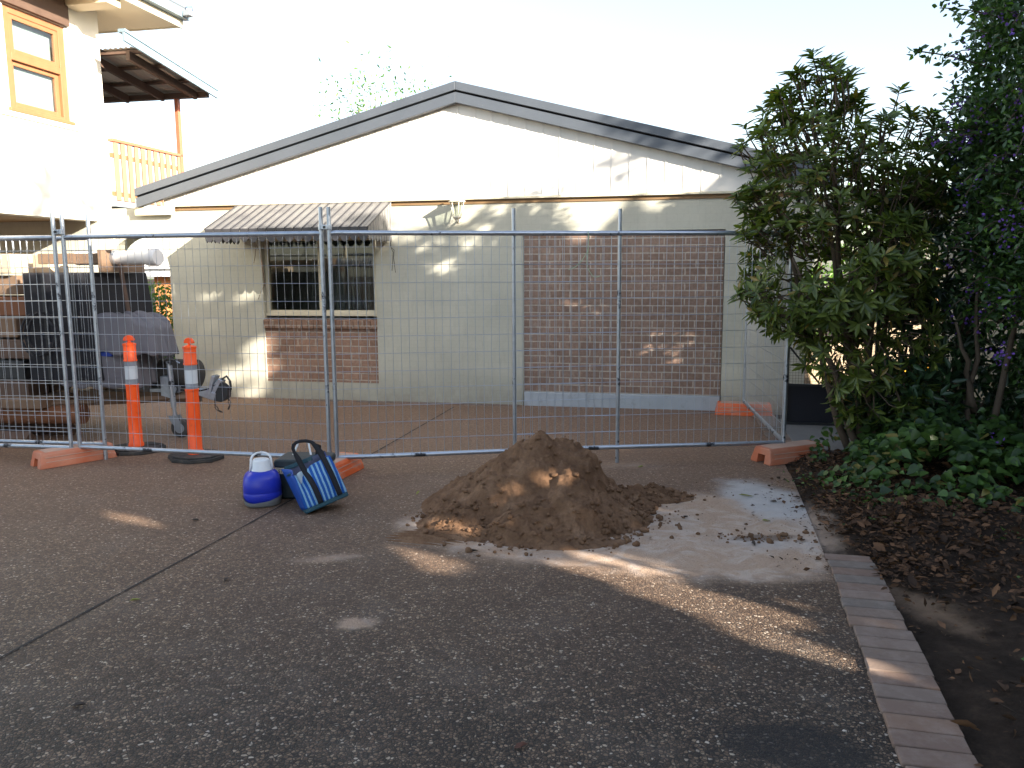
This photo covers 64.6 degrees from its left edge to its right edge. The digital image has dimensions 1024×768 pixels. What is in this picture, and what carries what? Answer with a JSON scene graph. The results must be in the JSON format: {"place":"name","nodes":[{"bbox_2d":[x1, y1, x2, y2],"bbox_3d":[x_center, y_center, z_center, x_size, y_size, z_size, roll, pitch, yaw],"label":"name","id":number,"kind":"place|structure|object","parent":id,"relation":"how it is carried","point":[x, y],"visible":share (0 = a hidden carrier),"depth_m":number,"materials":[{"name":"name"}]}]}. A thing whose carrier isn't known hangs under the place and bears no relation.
{"place":"outdoors","nodes":[
{"label":"outdoors","id":0,"kind":"place"},
{"bbox_2d":[133,241,173,329],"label":"neighbour house","id":1,"kind":"structure","parent":0,"point":[152,271],"depth_m":22.81,"materials":[{"name":"white brick"}]},
{"bbox_2d":[0,398,903,767],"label":"driveway","id":2,"kind":"structure","parent":0,"point":[342,632],"depth_m":3.79,"materials":[{"name":"concrete"}]},
{"bbox_2d":[0,213,73,448],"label":"wire fence","id":3,"kind":"object","parent":2,"relation":"on","point":[61,325],"visible":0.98,"depth_m":6.83,"materials":[{"name":"metal"}]},
{"bbox_2d":[0,424,75,443],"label":"timber bearer","id":4,"kind":"object","parent":2,"relation":"on","point":[19,434],"visible":0.6,"depth_m":8.13,"materials":[{"name":"brown wood"}]},
{"bbox_2d":[0,214,107,459],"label":"wire fence","id":5,"kind":"object","parent":2,"relation":"on","point":[97,349],"visible":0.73,"depth_m":7.00,"materials":[{"name":"metal"}]},
{"bbox_2d":[30,441,116,469],"bbox_3d":[-3.787,0.603,7.006,0.249,0.132,0.618,7,11,42],"label":"fence block","id":6,"kind":"object","parent":2,"relation":"on","point":[47,458],"depth_m":6.87,"materials":[{"name":"plastic"}]},
{"bbox_2d":[70,702,86,705],"bbox_3d":[-1.623,1.198,3.034,0.060,0.013,0.023,0,4,-2],"label":"fallen leaf","id":7,"kind":"object","parent":2,"relation":"on","point":[78,703],"visible":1,"depth_m":3.04,"materials":[{"name":"brown plant"}]},
{"bbox_2d":[0,208,169,388],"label":"arched wall","id":8,"kind":"structure","parent":2,"relation":"on","point":[124,221],"depth_m":10.69,"materials":[{"name":"paint"}]},
{"bbox_2d":[0,0,189,221],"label":"house","id":9,"kind":"structure","parent":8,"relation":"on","point":[53,152],"depth_m":9.91,"materials":[{"name":"white paint"}]},
{"bbox_2d":[2,3,75,125],"bbox_3d":[-5.640,-3.746,9.592,0.160,1.172,1.015,1,8,11],"label":"window","id":10,"kind":"structure","parent":9,"relation":"in","point":[37,82],"depth_m":9.65,"materials":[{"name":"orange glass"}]},
{"bbox_2d":[100,28,218,208],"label":"balcony","id":11,"kind":"structure","parent":9,"relation":"attached to","point":[141,70],"depth_m":11.38,"materials":[{"name":"beige wood"}]},
{"bbox_2d":[183,7,193,17],"bbox_3d":[-4.398,-5.070,11.030,0.136,0.131,0.100,1,8,11],"label":"floodlight","id":12,"kind":"object","parent":9,"relation":"attached to","point":[187,13],"visible":1,"depth_m":11.00,"materials":[{"name":"grey plastic"}]},
{"bbox_2d":[0,229,231,436],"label":"trailer","id":13,"kind":"object","parent":2,"relation":"on","point":[119,293],"visible":0.68,"depth_m":7.70,"materials":[{"name":"grey metal"}]},
{"bbox_2d":[0,379,70,396],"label":"timber beam","id":14,"kind":"structure","parent":13,"relation":"on","point":[14,387],"depth_m":7.93,"materials":[{"name":"brown wood"}]},
{"bbox_2d":[0,358,30,379],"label":"timber beam","id":15,"kind":"structure","parent":14,"relation":"on","point":[20,369],"depth_m":7.90,"materials":[{"name":"wood"}]},
{"bbox_2d":[0,337,28,358],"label":"timber beam","id":16,"kind":"structure","parent":15,"relation":"on","point":[20,355],"depth_m":7.86,"materials":[{"name":"brown wood"}]},
{"bbox_2d":[0,317,27,337],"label":"timber beam","id":17,"kind":"structure","parent":16,"relation":"on","point":[16,324],"depth_m":7.84,"materials":[{"name":"brown wood"}]},
{"bbox_2d":[0,295,25,315],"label":"timber beam","id":18,"kind":"structure","parent":17,"relation":"on","point":[20,311],"depth_m":7.87,"materials":[{"name":"wood"}]},
{"bbox_2d":[0,275,23,294],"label":"timber beam","id":19,"kind":"structure","parent":18,"relation":"on","point":[4,279],"depth_m":7.85,"materials":[{"name":"brown wood"}]},
{"bbox_2d":[0,254,68,273],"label":"timber beam","id":20,"kind":"structure","parent":19,"relation":"on","point":[12,261],"depth_m":7.87,"materials":[{"name":"white wood"}]},
{"bbox_2d":[0,404,89,423],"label":"log","id":21,"kind":"object","parent":13,"relation":"on","point":[26,418],"visible":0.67,"depth_m":7.82,"materials":[{"name":"brown wood"}]},
{"bbox_2d":[53,310,178,389],"bbox_3d":[-3.897,-0.355,7.971,1.159,0.740,0.708,1,8,7],"label":"covered bundle","id":22,"kind":"object","parent":13,"relation":"on","point":[144,348],"visible":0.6,"depth_m":7.69,"materials":[{"name":"grey fabric"}]},
{"bbox_2d":[75,249,162,265],"bbox_3d":[-3.788,-1.209,7.777,1.011,0.158,0.160,3,8,21],"label":"storage tube","id":23,"kind":"object","parent":13,"relation":"attached to","point":[139,257],"visible":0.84,"depth_m":7.63,"materials":[{"name":"white plastic"}]},
{"bbox_2d":[113,335,165,455],"bbox_3d":[-3.429,0.088,7.329,0.471,1.060,0.388,-1,8,-8],"label":"bollard","id":24,"kind":"object","parent":2,"relation":"on","point":[132,391],"visible":0.8,"depth_m":7.29,"materials":[{"name":"orange plastic"}]},
{"bbox_2d":[59,207,331,457],"bbox_3d":[-2.592,-0.343,6.606,2.334,2.103,0.040,1,8,12],"label":"wire fence","id":25,"kind":"object","parent":2,"relation":"on","point":[64,237],"visible":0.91,"depth_m":6.59,"materials":[{"name":"metal"}]},
{"bbox_2d":[53,229,64,234],"bbox_3d":[-3.754,-1.256,6.696,0.105,0.040,0.075,1,8,11],"label":"pipe clamp","id":26,"kind":"object","parent":25,"relation":"attached to","point":[58,231],"visible":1,"depth_m":6.68,"materials":[{"name":"metal"}]},
{"bbox_2d":[318,225,331,229],"bbox_3d":[-1.442,-1.207,6.242,0.105,0.040,0.075,-1,8,-3],"label":"pipe clamp","id":27,"kind":"object","parent":25,"relation":"attached to","point":[323,227],"visible":1,"depth_m":6.23,"materials":[{"name":"metal"}]},
{"bbox_2d":[168,338,223,463],"bbox_3d":[-2.764,0.128,7.012,0.471,1.060,0.388,3,8,20],"label":"bollard","id":28,"kind":"object","parent":2,"relation":"on","point":[192,421],"visible":0.77,"depth_m":6.96,"materials":[{"name":"orange plastic"}]},
{"bbox_2d":[0,407,452,657],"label":"expansion joint","id":29,"kind":"object","parent":2,"relation":"on","point":[169,566],"visible":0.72,"depth_m":4.32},
{"bbox_2d":[243,451,281,507],"bbox_3d":[-1.751,0.656,5.673,0.262,0.370,0.262,-3,8,-20],"label":"water jug","id":30,"kind":"object","parent":2,"relation":"on","point":[262,487],"visible":1,"depth_m":5.59,"materials":[{"name":"blue plastic"}]},
{"bbox_2d":[274,443,335,498],"bbox_3d":[-1.496,0.613,5.879,0.378,0.395,0.270,0,8,4],"label":"cool box","id":31,"kind":"object","parent":2,"relation":"on","point":[284,460],"visible":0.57,"depth_m":5.79,"materials":[{"name":"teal plastic"}]},
{"bbox_2d":[281,439,348,513],"bbox_3d":[-1.369,0.608,5.533,0.324,0.481,0.218,-22,-1,-25],"label":"tote bag","id":32,"kind":"object","parent":2,"relation":"on","point":[315,481],"visible":0.99,"depth_m":5.47,"materials":[{"name":"blue fabric"}]},
{"bbox_2d":[335,452,363,478],"bbox_3d":[-1.426,0.666,6.452,0.249,0.132,0.598,2,8,17],"label":"fence block","id":33,"kind":"object","parent":2,"relation":"on","point":[345,467],"depth_m":6.48,"materials":[{"name":"orange plastic"}]},
{"bbox_2d":[326,207,621,462],"bbox_3d":[-0.262,-0.349,6.544,2.350,2.103,0.038,-2,8,-8],"label":"wire fence","id":34,"kind":"object","parent":2,"relation":"on","point":[415,233],"visible":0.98,"depth_m":6.51,"materials":[{"name":"metal"}]},
{"bbox_2d":[514,742,526,747],"bbox_3d":[0.031,1.227,2.753,0.049,0.012,0.024,-2,8,-11],"label":"fallen leaf","id":35,"kind":"object","parent":2,"relation":"on","point":[519,744],"visible":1,"depth_m":2.76,"materials":[{"name":"brown plant"}]},
{"bbox_2d":[385,430,817,559],"bbox_3d":[0.459,0.600,5.409,2.811,0.558,1.950,0,8,0],"label":"sand pile","id":36,"kind":"object","parent":2,"relation":"on","point":[540,490],"visible":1,"depth_m":5.14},
{"bbox_2d":[511,208,794,449],"bbox_3d":[1.173,-0.383,6.727,2.356,2.103,0.038,-1,8,-6],"label":"wire fence","id":37,"kind":"object","parent":2,"relation":"on","point":[659,234],"visible":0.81,"depth_m":6.71,"materials":[{"name":"metal"}]},
{"bbox_2d":[568,232,599,276],"bbox_3d":[0.582,-1.047,6.530,0.263,0.375,0.045,-1,8,-6],"label":"loose wire","id":38,"kind":"object","parent":37,"relation":"attached to","point":[587,256],"visible":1,"depth_m":6.53,"materials":[{"name":"grey metal"}]},
{"bbox_2d":[715,401,772,415],"bbox_3d":[2.602,0.273,9.106,0.618,0.132,0.249,2,8,14],"label":"fence block","id":39,"kind":"object","parent":2,"relation":"on","point":[734,408],"depth_m":9.02,"materials":[{"name":"orange plastic"}]},
{"bbox_2d":[742,209,790,440],"bbox_3d":[2.479,-0.564,7.975,0.038,2.103,2.202,1,8,7],"label":"wire fence","id":40,"kind":"object","parent":39,"relation":"on","point":[751,392],"visible":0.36,"depth_m":8.00,"materials":[{"name":"metal"}]},
{"bbox_2d":[751,440,824,465],"bbox_3d":[2.364,0.578,6.917,0.618,0.132,0.249,-4,9,-24],"label":"fence block","id":41,"kind":"object","parent":2,"relation":"on","point":[773,454],"depth_m":6.81,"materials":[{"name":"plastic"}]},
{"bbox_2d":[139,275,883,418],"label":"ground","id":42,"kind":"structure","parent":0,"point":[806,381],"depth_m":15.93,"materials":[{"name":"soil"}]},
{"bbox_2d":[148,278,174,358],"bbox_3d":[-6.269,-1.239,14.784,2.791,1.686,1.259,1,8,11],"label":"hedge","id":43,"kind":"object","parent":42,"relation":"on","point":[162,299],"visible":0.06,"depth_m":14.73,"materials":[{"name":"green plant"}]},
{"bbox_2d":[202,397,518,406],"bbox_3d":[-2.166,0.236,10.224,4.594,0.056,0.108,1,8,11],"label":"brick edging","id":44,"kind":"object","parent":42,"relation":"on","point":[370,401],"visible":0.34,"depth_m":10.12,"materials":[{"name":"brick"}]},
{"bbox_2d":[280,41,451,120],"bbox_3d":[-2.682,-3.845,16.772,3.187,6.249,3.018,5,10,36],"label":"garden tree","id":45,"kind":"object","parent":42,"relation":"on","point":[362,100],"visible":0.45,"depth_m":16.30,"materials":[{"name":"green plant"}]},
{"bbox_2d":[134,81,839,414],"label":"garage","id":46,"kind":"structure","parent":42,"relation":"on","point":[491,158],"depth_m":9.64,"materials":[{"name":"paint"}]},
{"bbox_2d":[204,201,391,243],"bbox_3d":[-2.526,-1.926,9.623,2.034,0.503,0.775,1,8,11],"label":"awning","id":47,"kind":"object","parent":46,"relation":"attached to","point":[304,217],"depth_m":9.51,"materials":[{"name":"metal"}]},
{"bbox_2d":[254,242,264,298],"bbox_3d":[-3.051,-1.364,9.772,0.116,0.704,0.278,-4,9,-23],"label":"loose wire","id":48,"kind":"object","parent":47,"relation":"hanging from","point":[261,262],"visible":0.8,"depth_m":9.70,"materials":[{"name":"grey metal"}]},
{"bbox_2d":[264,235,376,315],"bbox_3d":[-2.378,-1.373,10.319,1.514,0.996,0.320,1,8,11],"label":"window","id":49,"kind":"structure","parent":46,"relation":"in","point":[310,252],"depth_m":10.34,"materials":[{"name":"beige paint"}]},
{"bbox_2d":[449,195,464,223],"bbox_3d":[-0.642,-2.053,9.537,0.208,0.340,0.219,1,8,11],"label":"wall lantern","id":50,"kind":"object","parent":46,"relation":"attached to","point":[458,218],"depth_m":9.50,"materials":[{"name":"white metal"}]},
{"bbox_2d":[752,414,790,441],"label":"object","id":51,"kind":"object","parent":42,"relation":"on","point":[769,435],"visible":0.32,"depth_m":8.19,"materials":[{"name":"concrete"}]},
{"bbox_2d":[806,320,929,383],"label":"leaning boards","id":52,"kind":"object","parent":42,"relation":"on","point":[812,381],"visible":0.04,"depth_m":11.09,"materials":[{"name":"yellow paint"}]},
{"bbox_2d":[810,183,949,344],"bbox_3d":[7.444,-1.929,13.864,5.370,3.136,1.373,1,8,11],"label":"hedge","id":53,"kind":"object","parent":42,"relation":"on","point":[828,272],"visible":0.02,"depth_m":14.15,"materials":[{"name":"green plant"}]},
{"bbox_2d":[824,553,980,767],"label":"brick edging","id":54,"kind":"object","parent":42,"relation":"on","point":[923,731],"visible":0.8,"depth_m":3.20,"materials":[{"name":"brick"}]},
{"bbox_2d":[799,191,1023,404],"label":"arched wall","id":55,"kind":"structure","parent":42,"relation":"on","point":[990,355],"depth_m":8.73,"materials":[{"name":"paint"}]},
{"bbox_2d":[99,0,1023,278],"label":"sky","id":56,"kind":"structure","parent":0,"point":[695,67],"materials":[{"name":"white"}]},
{"bbox_2d":[778,419,850,451],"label":"path","id":57,"kind":"structure","parent":0,"point":[799,432],"depth_m":7.87,"materials":[{"name":"grey concrete"}]},
{"bbox_2d":[786,278,973,425],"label":"gate","id":58,"kind":"structure","parent":57,"relation":"on","point":[805,406],"depth_m":8.33,"materials":[{"name":"metal"}]},
{"bbox_2d":[785,446,1023,767],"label":"garden bed","id":59,"kind":"object","parent":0,"point":[991,744],"visible":0.2,"depth_m":3.81,"materials":[{"name":"soil"}]},
{"bbox_2d":[649,445,1023,767],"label":"leaf litter","id":60,"kind":"object","parent":59,"relation":"on","point":[944,536],"visible":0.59,"depth_m":4.80,"materials":[{"name":"brown plant"}]},
{"bbox_2d":[723,46,961,448],"bbox_3d":[2.674,-0.991,6.633,1.852,3.347,1.627,0,8,0],"label":"flowering shrub","id":61,"kind":"object","parent":59,"relation":"on","point":[846,314],"visible":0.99,"depth_m":6.37,"materials":[{"name":"green plant"}]},
{"bbox_2d":[775,469,1023,660],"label":"weeds","id":62,"kind":"object","parent":59,"relation":"on","point":[810,473],"visible":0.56,"depth_m":5.58,"materials":[{"name":"green plant"}]},
{"bbox_2d":[807,389,1023,512],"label":"ground cover","id":63,"kind":"object","parent":59,"relation":"on","point":[900,440],"visible":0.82,"depth_m":5.80,"materials":[{"name":"green plant"}]},
{"bbox_2d":[872,254,968,403],"bbox_3d":[3.516,-0.273,7.161,0.859,1.750,0.918,0,8,0],"label":"dark shrub","id":64,"kind":"object","parent":59,"relation":"on","point":[947,278],"visible":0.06,"depth_m":7.07,"materials":[{"name":"green plant"}]},
{"bbox_2d":[830,334,1023,461],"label":"dark shrub","id":65,"kind":"object","parent":59,"relation":"on","point":[982,383],"visible":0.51,"depth_m":6.46,"materials":[{"name":"green plant"}]},
{"bbox_2d":[863,122,1022,447],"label":"dark shrub","id":66,"kind":"object","parent":59,"relation":"on","point":[966,334],"visible":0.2,"depth_m":6.74,"materials":[{"name":"green plant"}]},
{"bbox_2d":[906,0,1023,446],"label":"flowering tree","id":67,"kind":"object","parent":59,"relation":"on","point":[995,135],"visible":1,"depth_m":5.84,"materials":[{"name":"green plant"}]},
{"bbox_2d":[948,47,1023,406],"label":"dark shrub","id":68,"kind":"object","parent":59,"relation":"on","point":[996,341],"visible":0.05,"depth_m":7.05,"materials":[{"name":"green plant"}]},
{"bbox_2d":[1015,318,1023,398],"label":"dark shrub","id":69,"kind":"object","parent":59,"relation":"on","point":[1021,346],"visible":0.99,"depth_m":5.80,"materials":[{"name":"green plant"}]}
]}

